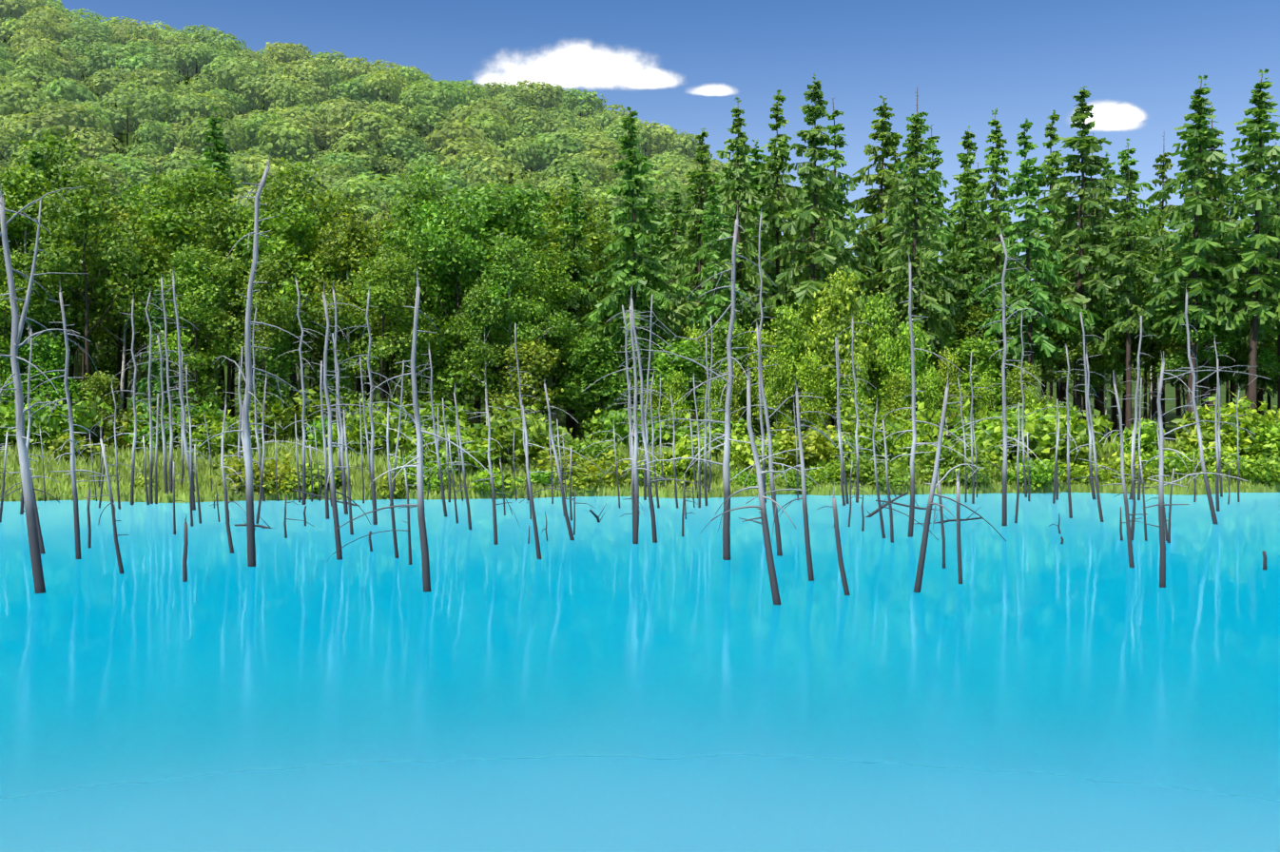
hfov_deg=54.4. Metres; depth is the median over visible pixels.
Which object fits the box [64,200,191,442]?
broadleaf
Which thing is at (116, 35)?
hill tree
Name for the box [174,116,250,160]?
hill tree
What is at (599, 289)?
larch
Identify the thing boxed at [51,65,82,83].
hill tree
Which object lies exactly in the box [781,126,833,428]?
larch
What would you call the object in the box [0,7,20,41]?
hill tree
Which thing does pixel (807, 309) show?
young tree
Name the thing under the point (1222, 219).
larch
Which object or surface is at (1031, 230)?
larch
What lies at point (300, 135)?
hill tree
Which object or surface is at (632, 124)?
hill tree
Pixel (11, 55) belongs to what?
hill tree
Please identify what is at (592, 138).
hill tree
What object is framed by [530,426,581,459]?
shrub
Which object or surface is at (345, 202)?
broadleaf
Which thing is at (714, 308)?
conifer tree
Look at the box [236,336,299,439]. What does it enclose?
tree
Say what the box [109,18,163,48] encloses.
hill tree
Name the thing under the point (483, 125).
hill tree
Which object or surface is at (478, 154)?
hill tree
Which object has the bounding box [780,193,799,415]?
larch
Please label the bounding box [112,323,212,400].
broadleaf
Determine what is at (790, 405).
understorey
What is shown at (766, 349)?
young tree
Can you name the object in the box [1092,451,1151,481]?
shrub
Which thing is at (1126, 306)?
conifer tree
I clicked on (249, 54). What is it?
hill tree
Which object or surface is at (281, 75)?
hill tree
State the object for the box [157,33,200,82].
hill tree
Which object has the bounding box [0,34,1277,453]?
terrain ground
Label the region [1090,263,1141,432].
larch
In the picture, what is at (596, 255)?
broadleaf
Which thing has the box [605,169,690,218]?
hill tree
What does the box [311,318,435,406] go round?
broadleaf
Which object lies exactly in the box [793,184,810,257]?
larch
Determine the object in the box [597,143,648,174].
hill tree
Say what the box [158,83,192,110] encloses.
hill tree
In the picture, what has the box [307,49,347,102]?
hill tree
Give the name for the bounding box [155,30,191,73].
hill tree
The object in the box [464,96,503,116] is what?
hill tree
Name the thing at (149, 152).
hill tree
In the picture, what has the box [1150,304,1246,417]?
understorey
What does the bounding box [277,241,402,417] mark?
broadleaf
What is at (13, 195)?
broadleaf
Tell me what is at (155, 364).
dark conifer
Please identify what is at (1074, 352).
understorey
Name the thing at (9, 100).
hill tree
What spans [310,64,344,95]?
hill tree
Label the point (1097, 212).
larch
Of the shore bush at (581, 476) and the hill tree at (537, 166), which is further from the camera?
the hill tree at (537, 166)
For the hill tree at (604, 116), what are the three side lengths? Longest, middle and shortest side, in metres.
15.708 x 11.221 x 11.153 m
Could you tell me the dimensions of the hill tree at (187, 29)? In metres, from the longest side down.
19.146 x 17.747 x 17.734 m
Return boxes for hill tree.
[0,0,34,42]
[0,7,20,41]
[0,18,8,42]
[0,19,42,48]
[0,39,10,58]
[0,45,27,70]
[0,47,9,67]
[0,58,28,80]
[0,64,17,77]
[0,64,71,103]
[0,75,28,111]
[0,80,58,150]
[0,111,14,135]
[0,112,59,152]
[0,129,31,162]
[0,157,16,172]
[2,0,57,19]
[2,17,16,52]
[2,93,21,115]
[3,74,38,96]
[3,112,28,134]
[6,27,58,60]
[6,139,80,167]
[7,36,80,87]
[12,12,56,35]
[14,46,67,91]
[17,14,74,51]
[19,103,112,146]
[23,6,81,56]
[26,142,88,164]
[32,99,99,138]
[34,0,70,18]
[36,77,99,141]
[40,23,84,54]
[43,0,62,6]
[45,77,92,98]
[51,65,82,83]
[53,38,93,57]
[60,18,120,48]
[60,126,125,166]
[60,158,133,199]
[63,28,115,57]
[64,8,105,22]
[64,102,116,141]
[66,100,124,135]
[66,155,97,166]
[67,53,90,77]
[68,18,115,40]
[68,58,106,80]
[78,138,116,165]
[80,67,142,107]
[80,93,110,109]
[80,178,116,199]
[81,349,85,381]
[84,40,146,80]
[87,152,155,184]
[88,41,115,63]
[89,90,164,154]
[89,333,123,374]
[97,84,117,100]
[99,87,133,109]
[100,193,152,212]
[101,49,135,77]
[102,16,137,34]
[104,23,138,44]
[108,78,165,147]
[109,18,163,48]
[109,53,168,85]
[113,168,161,199]
[113,347,116,394]
[117,149,163,174]
[118,65,159,86]
[118,98,145,123]
[122,39,163,64]
[123,140,171,166]
[125,31,150,46]
[127,187,171,204]
[130,67,179,96]
[130,87,189,126]
[131,154,182,177]
[132,19,179,63]
[132,51,185,83]
[132,119,177,155]
[143,42,174,65]
[143,120,180,155]
[150,122,201,155]
[151,43,194,74]
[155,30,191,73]
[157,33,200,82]
[157,150,206,177]
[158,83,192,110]
[159,169,205,184]
[163,90,204,116]
[165,93,222,144]
[165,145,207,169]
[168,41,220,90]
[173,92,239,145]
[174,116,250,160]
[175,77,217,96]
[177,24,221,78]
[179,113,213,130]
[185,26,246,57]
[186,48,237,75]
[188,69,203,77]
[188,73,222,91]
[198,150,263,188]
[200,55,249,90]
[201,87,249,123]
[203,160,267,193]
[204,33,253,90]
[210,58,268,118]
[211,140,248,160]
[220,57,269,89]
[222,116,264,147]
[225,184,277,212]
[226,49,264,68]
[227,155,303,194]
[228,73,251,93]
[230,93,268,116]
[230,114,265,148]
[230,148,274,164]
[232,72,288,113]
[238,112,294,151]
[247,109,269,118]
[248,146,282,163]
[250,73,290,92]
[253,73,315,111]
[255,41,310,66]
[255,56,278,67]
[257,118,316,159]
[263,105,308,120]
[265,61,286,72]
[265,64,282,81]
[266,106,325,134]
[267,42,311,70]
[268,82,318,113]
[272,140,319,166]
[274,65,307,82]
[275,117,321,154]
[275,160,331,197]
[282,58,329,86]
[288,68,331,90]
[288,102,326,128]
[291,79,333,107]
[297,149,343,174]
[298,160,327,186]
[300,57,338,87]
[300,162,365,198]
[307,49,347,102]
[307,51,334,64]
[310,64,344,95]
[311,98,368,137]
[311,123,362,175]
[311,151,376,197]
[318,97,339,115]
[319,96,360,135]
[321,176,394,221]
[324,78,378,107]
[328,99,384,141]
[329,57,381,87]
[329,80,349,98]
[329,134,382,171]
[333,168,362,196]
[333,170,414,205]
[334,58,368,74]
[336,111,425,179]
[340,65,380,81]
[351,74,401,100]
[360,112,398,134]
[361,68,409,100]
[361,71,409,127]
[361,131,390,167]
[365,200,397,225]
[368,59,404,77]
[368,99,399,119]
[369,101,412,129]
[369,210,389,229]
[372,155,407,176]
[376,180,408,196]
[379,134,427,168]
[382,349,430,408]
[387,163,426,182]
[389,65,435,92]
[392,105,420,127]
[393,68,426,109]
[395,80,452,141]
[401,166,443,183]
[403,65,423,77]
[404,104,453,159]
[404,152,454,178]
[407,78,439,106]
[410,163,467,200]
[416,135,444,157]
[420,79,467,117]
[425,118,484,161]
[429,136,508,176]
[431,99,465,129]
[436,187,485,216]
[443,112,464,129]
[445,104,482,124]
[447,78,486,113]
[449,80,473,90]
[449,155,496,180]
[455,136,502,161]
[455,147,498,173]
[457,111,513,145]
[457,182,498,193]
[459,156,538,195]
[462,98,512,142]
[464,84,492,97]
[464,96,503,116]
[468,93,492,99]
[469,81,504,97]
[469,82,497,101]
[473,132,501,149]
[473,174,507,194]
[476,184,502,200]
[488,125,516,147]
[489,137,537,182]
[490,81,513,95]
[492,91,516,104]
[498,79,563,109]
[498,86,547,112]
[499,96,529,116]
[503,105,557,135]
[504,134,552,177]
[505,121,544,172]
[511,178,544,190]
[512,143,550,172]
[513,171,545,189]
[521,132,596,167]
[526,178,557,202]
[531,106,581,135]
[532,155,570,174]
[535,117,575,164]
[535,169,564,190]
[538,103,566,115]
[538,154,601,190]
[540,173,598,206]
[542,83,569,100]
[545,109,581,123]
[545,128,587,158]
[552,116,592,133]
[553,173,607,193]
[559,87,607,117]
[559,132,620,159]
[559,148,628,187]
[560,127,611,150]
[562,137,626,165]
[567,93,606,116]
[570,116,603,133]
[571,104,602,124]
[581,185,638,221]
[586,111,616,130]
[590,111,617,127]
[592,173,621,189]
[593,209,621,229]
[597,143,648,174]
[599,103,629,117]
[600,127,642,149]
[600,176,649,197]
[601,116,655,159]
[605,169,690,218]
[615,115,644,138]
[615,172,658,192]
[621,120,678,156]
[633,142,670,158]
[640,192,670,214]
[646,177,666,208]
[648,151,692,177]
[650,158,682,185]
[653,159,707,205]
[654,176,691,207]
[656,151,681,162]
[657,134,696,153]
[659,127,695,147]
[662,135,694,157]
[665,132,712,159]
[668,174,721,209]
[677,153,691,163]
[688,156,728,174]
[702,193,756,227]
[713,165,750,182]
[714,172,749,192]
[749,170,788,189]
[754,191,797,208]
[779,184,836,212]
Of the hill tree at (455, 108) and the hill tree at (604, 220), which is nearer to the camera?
the hill tree at (604, 220)
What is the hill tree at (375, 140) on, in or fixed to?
on the terrain ground at (1170, 390)
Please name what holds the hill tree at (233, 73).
on the terrain ground at (1170, 390)
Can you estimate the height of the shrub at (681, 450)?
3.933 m
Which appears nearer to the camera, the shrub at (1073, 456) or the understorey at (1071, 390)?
the shrub at (1073, 456)
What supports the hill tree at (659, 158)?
on the terrain ground at (1170, 390)
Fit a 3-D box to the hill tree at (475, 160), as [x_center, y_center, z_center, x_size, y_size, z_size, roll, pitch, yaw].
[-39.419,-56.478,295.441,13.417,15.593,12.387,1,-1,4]
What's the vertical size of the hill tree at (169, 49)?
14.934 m
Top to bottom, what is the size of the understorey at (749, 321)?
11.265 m
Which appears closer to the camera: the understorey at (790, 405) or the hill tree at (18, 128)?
the understorey at (790, 405)
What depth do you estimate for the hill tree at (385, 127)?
324.28 m
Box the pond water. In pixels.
[0,492,1279,851]
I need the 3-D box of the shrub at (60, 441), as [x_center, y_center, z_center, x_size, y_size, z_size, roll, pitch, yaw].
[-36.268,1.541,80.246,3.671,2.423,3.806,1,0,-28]
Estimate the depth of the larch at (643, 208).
118.86 m
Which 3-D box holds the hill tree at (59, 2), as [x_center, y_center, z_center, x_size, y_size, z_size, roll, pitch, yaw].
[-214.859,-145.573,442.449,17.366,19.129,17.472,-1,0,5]
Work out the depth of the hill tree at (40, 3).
401.59 m
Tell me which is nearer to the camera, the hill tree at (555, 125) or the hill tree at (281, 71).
the hill tree at (555, 125)
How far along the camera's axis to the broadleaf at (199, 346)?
107.05 m
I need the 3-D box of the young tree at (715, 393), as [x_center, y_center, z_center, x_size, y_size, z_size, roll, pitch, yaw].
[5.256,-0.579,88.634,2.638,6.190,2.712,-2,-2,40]
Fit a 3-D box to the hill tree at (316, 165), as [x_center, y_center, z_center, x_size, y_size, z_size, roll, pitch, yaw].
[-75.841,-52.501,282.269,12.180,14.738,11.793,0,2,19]
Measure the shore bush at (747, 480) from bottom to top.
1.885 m
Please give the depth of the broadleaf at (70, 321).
107.10 m
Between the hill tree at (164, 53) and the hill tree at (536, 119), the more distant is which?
the hill tree at (164, 53)
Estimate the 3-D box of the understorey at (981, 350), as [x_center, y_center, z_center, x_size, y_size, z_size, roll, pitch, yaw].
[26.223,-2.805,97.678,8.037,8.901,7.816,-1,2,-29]
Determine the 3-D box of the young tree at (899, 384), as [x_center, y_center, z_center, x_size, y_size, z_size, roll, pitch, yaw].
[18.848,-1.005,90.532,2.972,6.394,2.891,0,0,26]
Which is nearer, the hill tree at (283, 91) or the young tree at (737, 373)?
the young tree at (737, 373)
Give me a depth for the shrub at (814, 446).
82.57 m
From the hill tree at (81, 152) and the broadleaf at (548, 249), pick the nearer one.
the broadleaf at (548, 249)
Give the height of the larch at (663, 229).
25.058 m
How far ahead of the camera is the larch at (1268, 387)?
145.00 m
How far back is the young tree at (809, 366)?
88.17 m
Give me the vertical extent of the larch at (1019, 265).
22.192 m
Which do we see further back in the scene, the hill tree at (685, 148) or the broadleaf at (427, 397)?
the hill tree at (685, 148)
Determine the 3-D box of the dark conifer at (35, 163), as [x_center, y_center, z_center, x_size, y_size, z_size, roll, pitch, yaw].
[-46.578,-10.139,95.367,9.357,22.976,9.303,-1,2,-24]
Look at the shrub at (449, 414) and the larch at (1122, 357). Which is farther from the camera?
the larch at (1122, 357)
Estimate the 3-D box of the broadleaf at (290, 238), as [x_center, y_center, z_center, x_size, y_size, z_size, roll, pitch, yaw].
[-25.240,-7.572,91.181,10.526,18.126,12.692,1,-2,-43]
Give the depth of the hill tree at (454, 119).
343.10 m
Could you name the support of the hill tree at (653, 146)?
on the terrain ground at (1170, 390)
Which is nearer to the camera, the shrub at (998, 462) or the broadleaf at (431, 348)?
the shrub at (998, 462)
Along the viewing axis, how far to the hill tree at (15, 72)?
338.11 m
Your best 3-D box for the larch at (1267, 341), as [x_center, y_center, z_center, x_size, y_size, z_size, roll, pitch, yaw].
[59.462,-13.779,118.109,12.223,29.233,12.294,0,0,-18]
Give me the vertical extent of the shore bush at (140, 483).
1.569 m
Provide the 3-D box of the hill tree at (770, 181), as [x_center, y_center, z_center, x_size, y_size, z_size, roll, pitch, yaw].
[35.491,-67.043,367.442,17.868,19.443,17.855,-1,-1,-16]
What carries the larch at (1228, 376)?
on the terrain ground at (1170, 390)
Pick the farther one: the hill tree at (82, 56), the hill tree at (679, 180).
the hill tree at (82, 56)
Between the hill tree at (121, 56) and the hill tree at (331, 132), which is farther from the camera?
the hill tree at (121, 56)
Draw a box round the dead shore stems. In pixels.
[0,293,1233,543]
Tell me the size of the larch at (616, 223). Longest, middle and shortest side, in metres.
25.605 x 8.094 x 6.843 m
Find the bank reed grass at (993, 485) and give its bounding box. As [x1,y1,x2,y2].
[0,436,1279,503]
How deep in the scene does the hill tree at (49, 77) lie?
320.36 m
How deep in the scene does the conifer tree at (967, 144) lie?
121.07 m
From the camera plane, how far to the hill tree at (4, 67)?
332.46 m
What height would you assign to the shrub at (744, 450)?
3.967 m
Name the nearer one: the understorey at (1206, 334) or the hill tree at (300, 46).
the understorey at (1206, 334)
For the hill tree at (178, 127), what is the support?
on the terrain ground at (1170, 390)
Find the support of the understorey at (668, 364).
on the terrain ground at (1170, 390)
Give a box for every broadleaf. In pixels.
[0,152,162,441]
[0,162,91,419]
[0,164,75,383]
[0,170,54,350]
[0,240,90,337]
[0,246,65,420]
[5,293,133,402]
[8,125,111,387]
[43,230,123,404]
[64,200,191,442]
[70,218,182,442]
[71,176,187,413]
[72,229,123,404]
[78,291,146,387]
[82,333,101,410]
[91,159,244,445]
[97,294,185,406]
[100,185,240,402]
[101,325,174,400]
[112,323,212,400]
[130,329,144,407]
[140,245,245,407]
[155,196,299,415]
[168,233,241,402]
[187,331,267,415]
[206,252,321,444]
[210,155,360,408]
[210,195,370,439]
[223,198,273,422]
[226,353,246,397]
[227,188,311,434]
[231,354,258,417]
[232,296,306,410]
[255,329,372,405]
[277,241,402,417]
[288,211,403,429]
[290,179,387,422]
[295,347,315,397]
[301,241,392,408]
[307,333,323,394]
[308,350,341,396]
[309,357,318,389]
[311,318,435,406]
[315,347,376,413]
[321,251,433,433]
[339,329,384,398]
[343,160,485,446]
[349,240,434,403]
[351,220,382,329]
[361,346,435,393]
[367,194,446,428]
[372,369,375,407]
[376,354,397,397]
[377,179,584,437]
[384,193,535,433]
[385,320,405,401]
[395,250,446,400]
[404,211,520,404]
[410,292,487,401]
[441,283,514,425]
[455,174,592,408]
[465,226,553,419]
[467,232,581,421]
[482,345,517,382]
[483,235,559,420]
[487,246,598,422]
[490,335,502,416]
[524,185,620,434]
[525,195,619,430]
[536,374,547,419]
[540,335,556,421]
[545,252,613,427]
[585,225,620,287]
[819,263,865,432]
[1068,212,1172,367]
[1071,299,1114,424]
[1115,343,1160,421]
[1131,327,1151,420]
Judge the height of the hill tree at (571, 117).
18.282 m
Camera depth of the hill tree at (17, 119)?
302.27 m
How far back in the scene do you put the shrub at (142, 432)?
84.36 m
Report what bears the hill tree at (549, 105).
on the terrain ground at (1170, 390)
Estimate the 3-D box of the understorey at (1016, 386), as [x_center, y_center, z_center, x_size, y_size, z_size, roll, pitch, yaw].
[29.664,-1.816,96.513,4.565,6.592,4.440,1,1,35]
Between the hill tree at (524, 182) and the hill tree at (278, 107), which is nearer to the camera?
the hill tree at (524, 182)
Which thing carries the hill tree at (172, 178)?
on the terrain ground at (1170, 390)
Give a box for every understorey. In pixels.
[0,331,38,421]
[0,334,88,416]
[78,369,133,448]
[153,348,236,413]
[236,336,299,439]
[300,353,367,421]
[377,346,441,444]
[416,315,509,426]
[486,336,565,419]
[549,332,639,429]
[631,337,736,445]
[687,316,774,433]
[708,305,777,427]
[741,377,805,433]
[784,329,883,429]
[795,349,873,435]
[859,348,942,412]
[882,368,926,424]
[917,344,967,439]
[933,332,1019,423]
[934,303,1015,418]
[995,360,1056,412]
[1036,304,1119,405]
[1061,349,1109,409]
[1073,350,1132,441]
[1145,325,1222,415]
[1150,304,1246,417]
[1163,370,1223,403]
[1244,339,1277,386]
[1247,319,1279,379]
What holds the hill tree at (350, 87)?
on the terrain ground at (1170, 390)
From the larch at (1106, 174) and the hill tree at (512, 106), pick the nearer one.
the larch at (1106, 174)
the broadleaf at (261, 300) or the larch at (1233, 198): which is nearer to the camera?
the broadleaf at (261, 300)
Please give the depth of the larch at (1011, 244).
138.28 m
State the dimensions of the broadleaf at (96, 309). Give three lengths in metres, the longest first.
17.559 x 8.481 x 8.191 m
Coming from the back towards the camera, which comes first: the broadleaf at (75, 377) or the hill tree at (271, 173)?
the hill tree at (271, 173)
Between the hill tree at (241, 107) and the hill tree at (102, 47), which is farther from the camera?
the hill tree at (102, 47)
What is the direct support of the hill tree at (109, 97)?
on the terrain ground at (1170, 390)
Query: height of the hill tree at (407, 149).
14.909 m
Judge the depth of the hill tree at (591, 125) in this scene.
361.06 m
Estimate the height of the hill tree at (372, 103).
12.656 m
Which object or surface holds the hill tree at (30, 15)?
on the terrain ground at (1170, 390)
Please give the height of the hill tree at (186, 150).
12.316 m
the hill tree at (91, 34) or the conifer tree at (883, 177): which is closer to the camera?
the conifer tree at (883, 177)
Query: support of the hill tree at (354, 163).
on the terrain ground at (1170, 390)
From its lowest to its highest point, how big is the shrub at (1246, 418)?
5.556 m
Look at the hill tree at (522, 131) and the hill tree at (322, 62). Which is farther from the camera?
the hill tree at (322, 62)
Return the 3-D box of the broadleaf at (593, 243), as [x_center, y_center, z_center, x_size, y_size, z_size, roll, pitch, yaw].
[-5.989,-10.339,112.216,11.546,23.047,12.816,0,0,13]
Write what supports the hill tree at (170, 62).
on the terrain ground at (1170, 390)
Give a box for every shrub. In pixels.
[0,391,113,450]
[0,418,40,448]
[47,431,108,462]
[102,403,174,454]
[123,387,223,451]
[165,407,237,451]
[187,411,262,456]
[235,386,336,443]
[306,415,347,449]
[316,397,412,457]
[351,394,478,449]
[394,419,502,474]
[450,398,572,468]
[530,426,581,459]
[557,435,626,468]
[580,407,639,443]
[592,404,672,448]
[649,433,714,488]
[653,412,758,454]
[717,424,803,471]
[771,420,852,469]
[819,421,906,462]
[832,397,950,465]
[902,430,1003,476]
[928,398,1084,464]
[948,428,1002,447]
[960,443,1008,471]
[981,404,1112,467]
[1008,397,1080,425]
[1029,439,1102,469]
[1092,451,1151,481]
[1109,417,1165,458]
[1114,446,1205,480]
[1170,392,1279,459]
[1171,404,1256,448]
[1173,422,1264,461]
[1187,446,1241,476]
[1200,409,1279,425]
[1208,420,1279,466]
[1270,407,1279,421]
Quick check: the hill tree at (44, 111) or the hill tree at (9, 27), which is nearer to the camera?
the hill tree at (44, 111)
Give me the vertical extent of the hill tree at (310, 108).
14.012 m
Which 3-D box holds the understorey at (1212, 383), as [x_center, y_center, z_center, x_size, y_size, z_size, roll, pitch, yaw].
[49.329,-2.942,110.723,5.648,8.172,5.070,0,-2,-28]
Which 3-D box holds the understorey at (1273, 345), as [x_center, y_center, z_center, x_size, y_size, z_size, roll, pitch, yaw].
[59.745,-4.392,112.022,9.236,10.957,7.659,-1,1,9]
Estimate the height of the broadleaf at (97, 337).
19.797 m
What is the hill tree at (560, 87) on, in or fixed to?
on the terrain ground at (1170, 390)
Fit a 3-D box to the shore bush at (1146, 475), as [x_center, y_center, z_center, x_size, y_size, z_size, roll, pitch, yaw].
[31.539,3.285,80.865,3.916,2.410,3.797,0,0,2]
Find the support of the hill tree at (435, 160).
on the terrain ground at (1170, 390)
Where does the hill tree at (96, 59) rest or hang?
on the terrain ground at (1170, 390)
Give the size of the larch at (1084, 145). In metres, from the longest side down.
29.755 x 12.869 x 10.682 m
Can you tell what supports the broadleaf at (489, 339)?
on the terrain ground at (1170, 390)
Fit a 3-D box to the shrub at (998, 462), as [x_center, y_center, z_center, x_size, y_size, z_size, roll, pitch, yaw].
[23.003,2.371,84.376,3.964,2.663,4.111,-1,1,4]
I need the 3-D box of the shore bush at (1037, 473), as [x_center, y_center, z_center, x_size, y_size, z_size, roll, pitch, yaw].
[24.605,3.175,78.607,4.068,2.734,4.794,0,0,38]
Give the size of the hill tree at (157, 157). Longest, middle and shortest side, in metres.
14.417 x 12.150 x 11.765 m
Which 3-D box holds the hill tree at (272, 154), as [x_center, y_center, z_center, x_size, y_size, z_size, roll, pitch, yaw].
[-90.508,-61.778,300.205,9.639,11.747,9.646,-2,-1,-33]
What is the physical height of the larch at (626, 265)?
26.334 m
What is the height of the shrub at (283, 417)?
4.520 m
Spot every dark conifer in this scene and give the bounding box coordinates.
[0,145,98,428]
[127,286,179,431]
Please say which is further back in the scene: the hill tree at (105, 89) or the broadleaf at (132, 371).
the hill tree at (105, 89)
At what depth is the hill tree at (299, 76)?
354.52 m
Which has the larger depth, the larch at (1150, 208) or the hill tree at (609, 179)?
the hill tree at (609, 179)
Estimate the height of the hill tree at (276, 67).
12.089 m
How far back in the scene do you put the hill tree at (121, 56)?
355.76 m
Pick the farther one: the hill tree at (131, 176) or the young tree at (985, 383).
the hill tree at (131, 176)
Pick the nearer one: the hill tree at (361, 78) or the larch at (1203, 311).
the larch at (1203, 311)
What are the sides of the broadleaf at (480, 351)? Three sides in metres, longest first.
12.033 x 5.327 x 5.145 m
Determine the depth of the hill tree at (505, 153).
309.19 m
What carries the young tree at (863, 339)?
on the terrain ground at (1170, 390)
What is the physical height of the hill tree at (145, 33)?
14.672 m
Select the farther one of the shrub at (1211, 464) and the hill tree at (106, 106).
the hill tree at (106, 106)
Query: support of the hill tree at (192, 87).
on the terrain ground at (1170, 390)
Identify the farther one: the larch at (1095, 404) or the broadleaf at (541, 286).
the larch at (1095, 404)
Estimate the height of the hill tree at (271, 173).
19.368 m
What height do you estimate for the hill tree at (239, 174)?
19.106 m
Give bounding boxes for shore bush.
[122,475,155,489]
[209,450,301,498]
[280,462,347,494]
[376,475,407,499]
[384,448,458,495]
[467,466,524,498]
[519,467,575,487]
[532,445,643,492]
[618,461,673,485]
[729,467,770,487]
[774,465,824,493]
[809,458,864,484]
[833,448,920,490]
[917,461,999,488]
[998,455,1066,491]
[1057,460,1113,486]
[1098,458,1159,485]
[1188,471,1215,482]
[1221,452,1279,485]
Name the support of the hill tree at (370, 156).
on the terrain ground at (1170, 390)
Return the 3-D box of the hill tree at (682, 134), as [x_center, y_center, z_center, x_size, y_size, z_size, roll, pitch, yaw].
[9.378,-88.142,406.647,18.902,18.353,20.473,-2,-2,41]
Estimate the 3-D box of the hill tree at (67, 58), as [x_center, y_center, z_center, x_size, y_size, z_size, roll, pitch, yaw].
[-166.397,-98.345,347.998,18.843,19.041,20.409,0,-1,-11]
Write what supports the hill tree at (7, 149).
on the terrain ground at (1170, 390)
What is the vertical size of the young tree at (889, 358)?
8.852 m
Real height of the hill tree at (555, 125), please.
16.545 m
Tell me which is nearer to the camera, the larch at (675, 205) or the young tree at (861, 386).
the young tree at (861, 386)
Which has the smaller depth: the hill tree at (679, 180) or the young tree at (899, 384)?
the young tree at (899, 384)
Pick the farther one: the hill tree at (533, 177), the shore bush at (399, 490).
the hill tree at (533, 177)
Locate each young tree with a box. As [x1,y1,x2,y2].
[642,385,667,441]
[660,368,694,443]
[682,323,709,422]
[698,377,733,436]
[718,360,745,443]
[733,368,756,435]
[738,323,777,438]
[751,298,823,426]
[757,347,796,435]
[789,295,847,426]
[794,349,833,429]
[801,265,880,430]
[830,319,874,435]
[833,353,873,433]
[851,289,906,421]
[872,333,910,416]
[877,369,916,424]
[882,315,943,433]
[918,366,948,439]
[937,347,968,429]
[953,386,970,419]
[974,372,1000,421]
[1023,385,1039,414]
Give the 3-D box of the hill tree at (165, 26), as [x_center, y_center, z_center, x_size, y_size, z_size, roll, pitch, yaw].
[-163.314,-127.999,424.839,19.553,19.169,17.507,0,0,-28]
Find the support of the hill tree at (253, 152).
on the terrain ground at (1170, 390)
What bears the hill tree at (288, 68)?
on the terrain ground at (1170, 390)
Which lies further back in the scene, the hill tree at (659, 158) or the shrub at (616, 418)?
the hill tree at (659, 158)
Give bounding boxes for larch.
[67,331,83,373]
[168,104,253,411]
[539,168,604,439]
[565,106,698,442]
[592,190,672,410]
[595,200,627,376]
[595,201,621,407]
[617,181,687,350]
[620,203,677,337]
[621,201,682,424]
[656,183,690,338]
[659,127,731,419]
[661,195,680,251]
[666,165,721,418]
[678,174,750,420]
[678,199,707,428]
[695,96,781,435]
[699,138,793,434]
[704,179,733,408]
[739,73,876,430]
[740,195,783,427]
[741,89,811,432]
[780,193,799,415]
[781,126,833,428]
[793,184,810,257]
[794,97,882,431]
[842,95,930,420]
[858,183,886,395]
[863,237,883,389]
[865,141,928,339]
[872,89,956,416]
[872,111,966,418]
[883,233,929,354]
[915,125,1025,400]
[921,124,962,425]
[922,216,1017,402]
[930,211,959,417]
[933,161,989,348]
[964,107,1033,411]
[967,162,989,408]
[969,199,1045,377]
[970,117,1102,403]
[987,295,1011,413]
[1003,205,1015,372]
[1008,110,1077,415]
[1008,223,1018,374]
[1010,85,1146,422]
[1015,225,1042,365]
[1033,251,1073,406]
[1033,254,1075,405]
[1035,171,1092,409]
[1048,221,1052,400]
[1051,135,1114,419]
[1072,217,1085,418]
[1076,206,1099,418]
[1083,149,1143,427]
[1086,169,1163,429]
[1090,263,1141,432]
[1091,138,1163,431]
[1121,200,1166,420]
[1122,232,1166,425]
[1131,332,1159,426]
[1136,134,1267,417]
[1138,75,1254,427]
[1143,135,1189,428]
[1163,219,1181,415]
[1165,105,1248,410]
[1175,274,1241,390]
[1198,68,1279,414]
[1207,198,1229,407]
[1211,152,1262,407]
[1220,259,1277,392]
[1220,350,1237,407]
[1221,140,1279,424]
[1228,368,1277,395]
[1235,368,1277,421]
[1259,141,1279,410]
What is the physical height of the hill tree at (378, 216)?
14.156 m
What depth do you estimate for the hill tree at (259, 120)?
305.25 m
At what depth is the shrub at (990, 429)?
86.81 m
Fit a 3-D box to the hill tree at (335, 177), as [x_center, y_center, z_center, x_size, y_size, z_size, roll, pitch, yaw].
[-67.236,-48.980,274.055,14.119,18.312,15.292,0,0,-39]
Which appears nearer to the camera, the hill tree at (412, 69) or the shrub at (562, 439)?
the shrub at (562, 439)
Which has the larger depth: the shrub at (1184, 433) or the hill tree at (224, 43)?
the hill tree at (224, 43)
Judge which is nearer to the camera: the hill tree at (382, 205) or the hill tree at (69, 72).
the hill tree at (382, 205)
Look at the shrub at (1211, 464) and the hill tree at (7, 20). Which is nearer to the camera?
the shrub at (1211, 464)
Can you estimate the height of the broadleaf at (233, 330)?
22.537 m
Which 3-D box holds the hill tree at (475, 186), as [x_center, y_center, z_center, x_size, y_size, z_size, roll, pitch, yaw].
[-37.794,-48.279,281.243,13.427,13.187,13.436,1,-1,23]
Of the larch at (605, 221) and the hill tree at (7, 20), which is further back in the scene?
the hill tree at (7, 20)
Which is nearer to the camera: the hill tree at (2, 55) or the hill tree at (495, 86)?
the hill tree at (2, 55)
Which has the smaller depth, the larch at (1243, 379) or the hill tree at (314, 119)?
the larch at (1243, 379)
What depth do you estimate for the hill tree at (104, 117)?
297.66 m
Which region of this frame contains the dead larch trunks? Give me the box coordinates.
[0,154,1271,604]
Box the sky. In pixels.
[46,0,1279,282]

